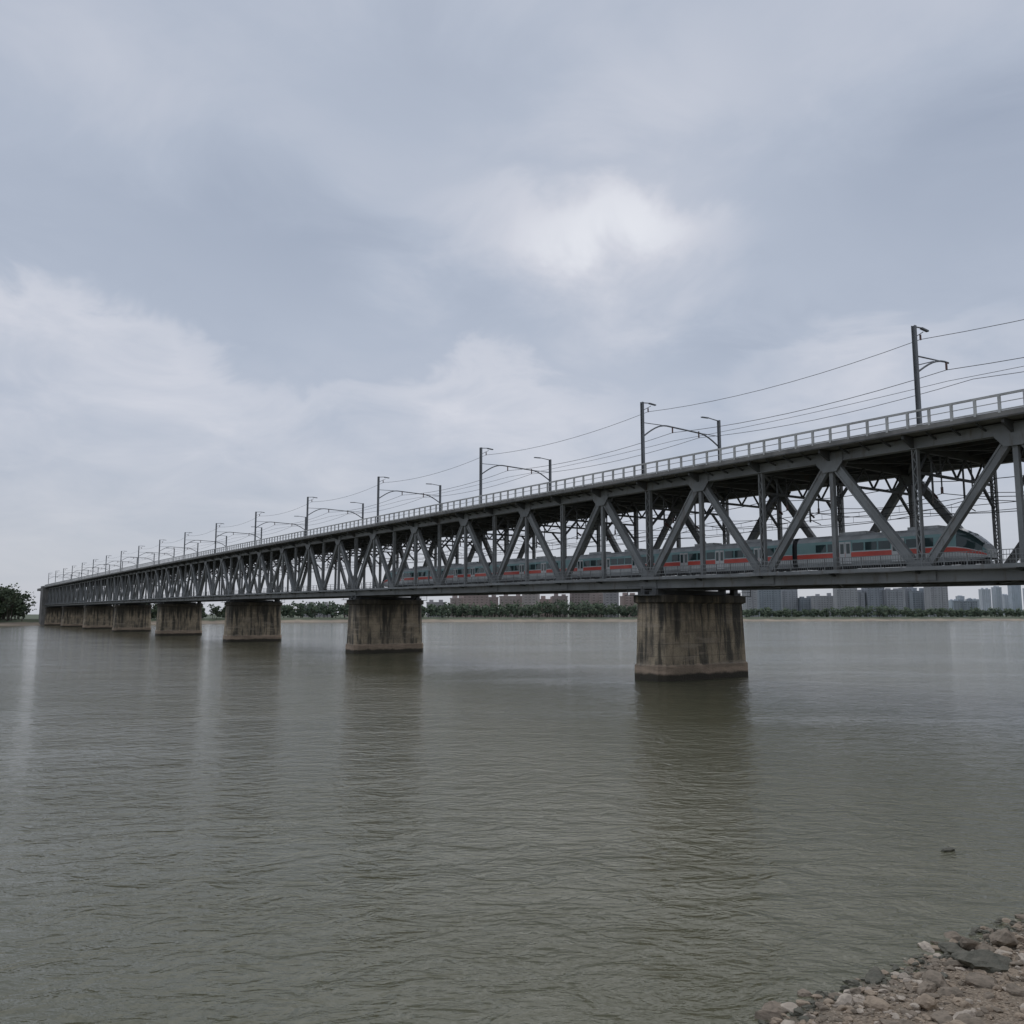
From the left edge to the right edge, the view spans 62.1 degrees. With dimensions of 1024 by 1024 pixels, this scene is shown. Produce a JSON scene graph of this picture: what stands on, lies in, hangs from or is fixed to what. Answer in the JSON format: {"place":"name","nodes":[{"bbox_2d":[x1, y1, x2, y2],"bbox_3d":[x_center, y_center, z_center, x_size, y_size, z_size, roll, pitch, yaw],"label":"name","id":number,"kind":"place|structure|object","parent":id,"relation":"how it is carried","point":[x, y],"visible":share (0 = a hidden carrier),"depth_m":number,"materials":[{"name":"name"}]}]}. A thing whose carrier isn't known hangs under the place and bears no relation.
{"place":"outdoors","nodes":[
{"label":"outdoors","id":0,"kind":"place"},
{"bbox_2d":[0,621,1023,1023],"bbox_3d":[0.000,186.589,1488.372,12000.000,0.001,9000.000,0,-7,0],"label":"river water","id":1,"kind":"structure","parent":0,"point":[486,823],"depth_m":33.16,"materials":[{"name":"liquid"}]},
{"bbox_2d":[37,389,1023,681],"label":"railway truss bridge","id":2,"kind":"structure","parent":1,"relation":"in","point":[689,627],"depth_m":108.02,"materials":[{"name":"paint"}]},
{"bbox_2d":[81,563,109,576],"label":"catenary mast","id":3,"kind":"object","parent":2,"relation":"on","point":[92,568],"visible":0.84,"depth_m":472.11,"materials":[{"name":"metal"}]},
{"bbox_2d":[92,559,122,575],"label":"catenary mast","id":4,"kind":"object","parent":2,"relation":"on","point":[102,564],"visible":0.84,"depth_m":440.81,"materials":[{"name":"metal"}]},
{"bbox_2d":[105,555,137,574],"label":"catenary mast","id":5,"kind":"object","parent":2,"relation":"on","point":[121,561],"visible":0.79,"depth_m":410.22,"materials":[{"name":"metal"}]},
{"bbox_2d":[120,551,154,567],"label":"catenary mast","id":6,"kind":"object","parent":2,"relation":"on","point":[133,558],"visible":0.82,"depth_m":379.97,"materials":[{"name":"metal"}]},
{"bbox_2d":[137,546,174,567],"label":"catenary mast","id":7,"kind":"object","parent":2,"relation":"on","point":[153,552],"visible":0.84,"depth_m":350.76,"materials":[{"name":"metal"}]},
{"bbox_2d":[158,540,198,559],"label":"catenary mast","id":8,"kind":"object","parent":2,"relation":"on","point":[177,547],"visible":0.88,"depth_m":320.84,"materials":[{"name":"metal"}]},
{"bbox_2d":[183,532,226,558],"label":"catenary mast","id":9,"kind":"object","parent":2,"relation":"on","point":[200,542],"visible":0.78,"depth_m":288.97,"materials":[{"name":"metal"}]},
{"bbox_2d":[214,523,261,553],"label":"catenary mast","id":10,"kind":"object","parent":2,"relation":"on","point":[216,536],"visible":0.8,"depth_m":258.28,"materials":[{"name":"metal"}]},
{"bbox_2d":[254,512,305,544],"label":"catenary mast","id":11,"kind":"object","parent":2,"relation":"on","point":[274,524],"visible":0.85,"depth_m":227.89,"materials":[{"name":"metal"}]},
{"bbox_2d":[306,497,363,535],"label":"catenary mast","id":12,"kind":"object","parent":2,"relation":"on","point":[347,511],"visible":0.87,"depth_m":198.39,"materials":[{"name":"metal"}]},
{"bbox_2d":[377,476,440,522],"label":"catenary mast","id":13,"kind":"object","parent":2,"relation":"on","point":[378,487],"visible":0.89,"depth_m":167.48,"materials":[{"name":"metal"}]},
{"bbox_2d":[479,447,551,503],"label":"catenary mast","id":14,"kind":"object","parent":2,"relation":"on","point":[481,473],"visible":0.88,"depth_m":136.96,"materials":[{"name":"metal"}]},
{"bbox_2d":[640,402,720,473],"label":"catenary mast","id":15,"kind":"object","parent":2,"relation":"on","point":[643,434],"visible":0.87,"depth_m":106.22,"materials":[{"name":"metal"}]},
{"bbox_2d":[50,319,1023,578],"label":"overhead wires","id":16,"kind":"object","parent":15,"relation":"attached to","point":[664,435],"visible":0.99,"depth_m":102.89,"materials":[{"name":"grey metal"}]},
{"bbox_2d":[383,525,996,586],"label":"passenger train","id":17,"kind":"object","parent":2,"relation":"on","point":[856,544],"visible":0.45,"depth_m":96.02,"materials":[{"name":"grey metal"}]},
{"bbox_2d":[911,325,948,425],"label":"catenary mast","id":18,"kind":"object","parent":2,"relation":"on","point":[916,364],"visible":0.94,"depth_m":76.46,"materials":[{"name":"metal"}]},
{"bbox_2d":[941,847,954,851],"bbox_3d":[14.829,11.562,28.904,0.593,0.248,0.223,2,-7,-19],"label":"boulder","id":19,"kind":"object","parent":1,"relation":"in","point":[949,849],"visible":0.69,"depth_m":28.85,"materials":[{"name":"stone"}]},
{"bbox_2d":[0,614,1023,625],"bbox_3d":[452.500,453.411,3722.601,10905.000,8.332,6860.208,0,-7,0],"label":"bank","id":20,"kind":"structure","parent":0,"point":[30,619],"depth_m":917.00,"materials":[{"name":"green plant"}]},
{"bbox_2d":[0,583,225,620],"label":"riverside trees","id":21,"kind":"object","parent":20,"relation":"on","point":[12,603],"visible":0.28,"depth_m":619.22,"materials":[{"name":"green plant"}]},
{"bbox_2d":[303,602,330,616],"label":"apartment block","id":22,"kind":"structure","parent":20,"relation":"on","point":[318,613],"depth_m":1045.50,"materials":[{"name":"grey concrete"}]},
{"bbox_2d":[426,600,445,616],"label":"apartment block","id":23,"kind":"structure","parent":20,"relation":"on","point":[440,602],"depth_m":1036.78,"materials":[{"name":"grey concrete"}]},
{"bbox_2d":[450,596,462,616],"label":"apartment block","id":24,"kind":"structure","parent":20,"relation":"on","point":[456,600],"depth_m":1017.13,"materials":[{"name":"grey concrete"}]},
{"bbox_2d":[463,595,488,616],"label":"apartment block","id":25,"kind":"structure","parent":20,"relation":"on","point":[480,600],"depth_m":997.45,"materials":[{"name":"grey concrete"}]},
{"bbox_2d":[464,597,488,616],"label":"windows","id":26,"kind":"structure","parent":25,"relation":"in","point":[464,597],"depth_m":997.24,"materials":[{"name":"grey glass"}]},
{"bbox_2d":[489,595,498,616],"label":"apartment block","id":27,"kind":"structure","parent":20,"relation":"on","point":[494,598],"depth_m":1047.63,"materials":[{"name":"grey concrete"}]},
{"bbox_2d":[499,594,521,616],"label":"apartment block","id":28,"kind":"structure","parent":20,"relation":"on","point":[505,599],"depth_m":1017.22,"materials":[{"name":"grey concrete"}]},
{"bbox_2d":[499,599,519,615],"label":"windows","id":29,"kind":"structure","parent":28,"relation":"in","point":[501,599],"depth_m":1016.91,"materials":[{"name":"grey glass"}]},
{"bbox_2d":[522,594,539,616],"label":"apartment block","id":30,"kind":"structure","parent":20,"relation":"on","point":[529,599],"depth_m":997.47,"materials":[{"name":"grey concrete"}]},
{"bbox_2d":[525,594,539,616],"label":"windows","id":31,"kind":"structure","parent":30,"relation":"in","point":[525,594],"depth_m":997.72,"materials":[{"name":"grey glass"}]},
{"bbox_2d":[540,596,551,616],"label":"apartment block","id":32,"kind":"structure","parent":20,"relation":"on","point":[542,599],"depth_m":1057.11,"materials":[{"name":"grey concrete"}]},
{"bbox_2d":[552,594,567,616],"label":"apartment block","id":33,"kind":"structure","parent":20,"relation":"on","point":[560,598],"depth_m":1007.56,"materials":[{"name":"grey concrete"}]},
{"bbox_2d":[570,593,589,616],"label":"apartment block","id":34,"kind":"structure","parent":20,"relation":"on","point":[576,597],"depth_m":1007.53,"materials":[{"name":"grey concrete"}]},
{"bbox_2d":[572,594,588,616],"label":"windows","id":35,"kind":"structure","parent":34,"relation":"in","point":[572,594],"depth_m":1007.27,"materials":[{"name":"grey glass"}]},
{"bbox_2d":[590,593,602,616],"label":"apartment block","id":36,"kind":"structure","parent":20,"relation":"on","point":[595,597],"depth_m":1046.99,"materials":[{"name":"grey concrete"}]},
{"bbox_2d":[603,593,618,616],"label":"apartment block","id":37,"kind":"structure","parent":20,"relation":"on","point":[608,598],"depth_m":1017.18,"materials":[{"name":"grey concrete"}]},
{"bbox_2d":[606,594,615,615],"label":"windows","id":38,"kind":"structure","parent":37,"relation":"in","point":[606,594],"depth_m":1016.66,"materials":[{"name":"grey glass"}]},
{"bbox_2d":[619,593,637,616],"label":"apartment block","id":39,"kind":"structure","parent":20,"relation":"on","point":[627,600],"depth_m":1057.15,"materials":[{"name":"grey concrete"}]},
{"bbox_2d":[281,598,1023,617],"bbox_3d":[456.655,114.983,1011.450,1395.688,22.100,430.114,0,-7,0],"label":"distant trees","id":40,"kind":"object","parent":20,"relation":"on","point":[485,610],"visible":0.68,"depth_m":944.88,"materials":[{"name":"green plant"}]},
{"bbox_2d":[741,590,757,616],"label":"apartment block","id":41,"kind":"structure","parent":20,"relation":"on","point":[751,602],"depth_m":1162.38,"materials":[{"name":"grey concrete"}]},
{"bbox_2d":[743,592,755,615],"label":"windows","id":42,"kind":"structure","parent":41,"relation":"in","point":[754,592],"depth_m":1161.63,"materials":[{"name":"grey glass"}]},
{"bbox_2d":[757,589,781,616],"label":"apartment block","id":43,"kind":"structure","parent":20,"relation":"on","point":[771,599],"depth_m":1217.34,"materials":[{"name":"grey concrete"}]},
{"bbox_2d":[758,589,780,609],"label":"windows","id":44,"kind":"structure","parent":43,"relation":"in","point":[779,589],"depth_m":1217.08,"materials":[{"name":"grey glass"}]},
{"bbox_2d":[781,589,797,615],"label":"apartment block","id":45,"kind":"structure","parent":20,"relation":"on","point":[789,598],"depth_m":1253.08,"materials":[{"name":"grey concrete"}]},
{"bbox_2d":[782,592,797,609],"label":"windows","id":46,"kind":"structure","parent":45,"relation":"in","point":[782,592],"depth_m":1252.96,"materials":[{"name":"grey glass"}]},
{"bbox_2d":[798,596,810,615],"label":"apartment block","id":47,"kind":"structure","parent":20,"relation":"on","point":[804,603],"depth_m":1248.34,"materials":[{"name":"grey concrete"}]},
{"bbox_2d":[799,600,809,615],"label":"windows","id":48,"kind":"structure","parent":47,"relation":"in","point":[799,600],"depth_m":1247.77,"materials":[{"name":"grey glass"}]},
{"bbox_2d":[810,593,833,616],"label":"apartment block","id":49,"kind":"structure","parent":20,"relation":"on","point":[818,601],"depth_m":1220.15,"materials":[{"name":"grey concrete"}]},
{"bbox_2d":[811,598,831,615],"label":"windows","id":50,"kind":"structure","parent":49,"relation":"in","point":[812,598],"depth_m":1219.75,"materials":[{"name":"grey glass"}]},
{"bbox_2d":[833,588,858,616],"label":"apartment block","id":51,"kind":"structure","parent":20,"relation":"on","point":[843,597],"depth_m":1166.57,"materials":[{"name":"grey concrete"}]},
{"bbox_2d":[834,590,856,615],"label":"windows","id":52,"kind":"structure","parent":51,"relation":"in","point":[835,590],"depth_m":1166.17,"materials":[{"name":"grey glass"}]},
{"bbox_2d":[857,590,864,616],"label":"apartment block","id":53,"kind":"structure","parent":20,"relation":"on","point":[861,597],"depth_m":1178.88,"materials":[{"name":"grey concrete"}]},
{"bbox_2d":[861,588,884,616],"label":"apartment block","id":54,"kind":"structure","parent":20,"relation":"on","point":[874,597],"depth_m":1177.34,"materials":[{"name":"grey concrete"}]},
{"bbox_2d":[862,588,883,615],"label":"windows","id":55,"kind":"structure","parent":54,"relation":"in","point":[862,588],"depth_m":1177.33,"materials":[{"name":"grey glass"}]},
{"bbox_2d":[882,588,903,616],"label":"apartment block","id":56,"kind":"structure","parent":20,"relation":"on","point":[894,597],"depth_m":1168.41,"materials":[{"name":"grey concrete"}]},
{"bbox_2d":[885,592,902,615],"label":"windows","id":57,"kind":"structure","parent":56,"relation":"in","point":[885,592],"depth_m":1167.88,"materials":[{"name":"grey glass"}]},
{"bbox_2d":[899,587,916,615],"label":"apartment block","id":58,"kind":"structure","parent":20,"relation":"on","point":[905,596],"depth_m":1247.25,"materials":[{"name":"grey concrete"}]},
{"bbox_2d":[908,588,924,616],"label":"apartment block","id":59,"kind":"structure","parent":20,"relation":"on","point":[916,599],"depth_m":1229.41,"materials":[{"name":"grey concrete"}]},
{"bbox_2d":[909,593,924,609],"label":"windows","id":60,"kind":"structure","parent":59,"relation":"in","point":[913,593],"depth_m":1228.42,"materials":[{"name":"grey glass"}]},
{"bbox_2d":[924,586,948,616],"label":"apartment block","id":61,"kind":"structure","parent":20,"relation":"on","point":[936,597],"depth_m":1189.80,"materials":[{"name":"grey concrete"}]},
{"bbox_2d":[925,588,947,615],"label":"windows","id":62,"kind":"structure","parent":61,"relation":"in","point":[925,588],"depth_m":1189.46,"materials":[{"name":"grey glass"}]},
{"bbox_2d":[948,599,957,610],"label":"tower block","id":63,"kind":"structure","parent":20,"relation":"on","point":[950,602],"depth_m":2632.94,"materials":[{"name":"grey concrete"}]},
{"bbox_2d":[955,595,964,600],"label":"tower block","id":64,"kind":"structure","parent":20,"relation":"on","point":[959,597],"depth_m":2712.53,"materials":[{"name":"grey concrete"}]},
{"bbox_2d":[953,599,977,616],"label":"apartment block","id":65,"kind":"structure","parent":20,"relation":"on","point":[962,604],"depth_m":1247.49,"materials":[{"name":"grey concrete"}]},
{"bbox_2d":[955,602,976,615],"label":"windows","id":66,"kind":"structure","parent":65,"relation":"in","point":[960,602],"depth_m":1246.85,"materials":[{"name":"grey glass"}]},
{"bbox_2d":[965,598,979,608],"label":"tower block","id":67,"kind":"structure","parent":20,"relation":"on","point":[974,599],"depth_m":2661.47,"materials":[{"name":"grey concrete"}]},
{"bbox_2d":[978,588,991,610],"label":"tower block","id":68,"kind":"structure","parent":20,"relation":"on","point":[985,603],"depth_m":2507.14,"materials":[{"name":"grey concrete"}]},
{"bbox_2d":[979,590,990,610],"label":"windows","id":69,"kind":"structure","parent":68,"relation":"in","point":[982,590],"depth_m":2507.05,"materials":[{"name":"grey glass"}]},
{"bbox_2d":[991,586,1002,614],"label":"tower block","id":70,"kind":"structure","parent":20,"relation":"on","point":[996,593],"depth_m":2524.80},
{"bbox_2d":[1002,594,1008,614],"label":"tower block","id":71,"kind":"structure","parent":20,"relation":"on","point":[1005,601],"depth_m":2700.53,"materials":[{"name":"grey concrete"}]},
{"bbox_2d":[1007,585,1022,609],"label":"tower block","id":72,"kind":"structure","parent":20,"relation":"on","point":[1014,597],"depth_m":2615.34,"materials":[{"name":"grey concrete"}]},
{"bbox_2d":[1008,586,1021,609],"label":"windows","id":73,"kind":"structure","parent":72,"relation":"in","point":[1008,586],"depth_m":2613.93,"materials":[{"name":"grey glass"}]},
{"bbox_2d":[0,0,1023,613],"label":"sky","id":74,"kind":"structure","parent":0,"point":[259,256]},
{"bbox_2d":[768,921,1023,1023],"bbox_3d":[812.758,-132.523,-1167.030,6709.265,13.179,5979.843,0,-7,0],"label":"river bank","id":75,"kind":"structure","parent":0,"point":[975,996],"depth_m":17.19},
{"bbox_2d":[754,913,1023,1023],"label":"shore rocks","id":76,"kind":"object","parent":75,"relation":"on","point":[929,983],"visible":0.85,"depth_m":17.61,"materials":[{"name":"grey stone"}]},
{"bbox_2d":[960,936,978,949],"bbox_3d":[10.998,10.380,20.439,0.474,0.331,0.341,5,-8,-35],"label":"boulder","id":77,"kind":"object","parent":75,"relation":"on","point":[967,943],"visible":0.94,"depth_m":20.32,"materials":[{"name":"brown stone"}]},
{"bbox_2d":[965,972,998,988],"bbox_3d":[10.038,10.051,18.070,0.523,0.340,0.634,6,-9,-41],"label":"boulder","id":78,"kind":"object","parent":75,"relation":"on","point":[979,980],"visible":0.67,"depth_m":18.04,"materials":[{"name":"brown stone"}]},
{"bbox_2d":[955,949,1011,972],"bbox_3d":[10.759,10.204,19.184,1.418,0.498,1.045,0,-7,0],"label":"boulder","id":79,"kind":"object","parent":75,"relation":"on","point":[987,961],"visible":0.73,"depth_m":19.04,"materials":[{"name":"stone"}]},
{"bbox_2d":[989,928,1018,947],"bbox_3d":[11.907,10.347,20.547,0.657,0.536,0.723,0,-7,0],"label":"boulder","id":80,"kind":"object","parent":75,"relation":"on","point":[1006,937],"visible":0.84,"depth_m":20.39,"materials":[{"name":"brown stone"}]}
]}

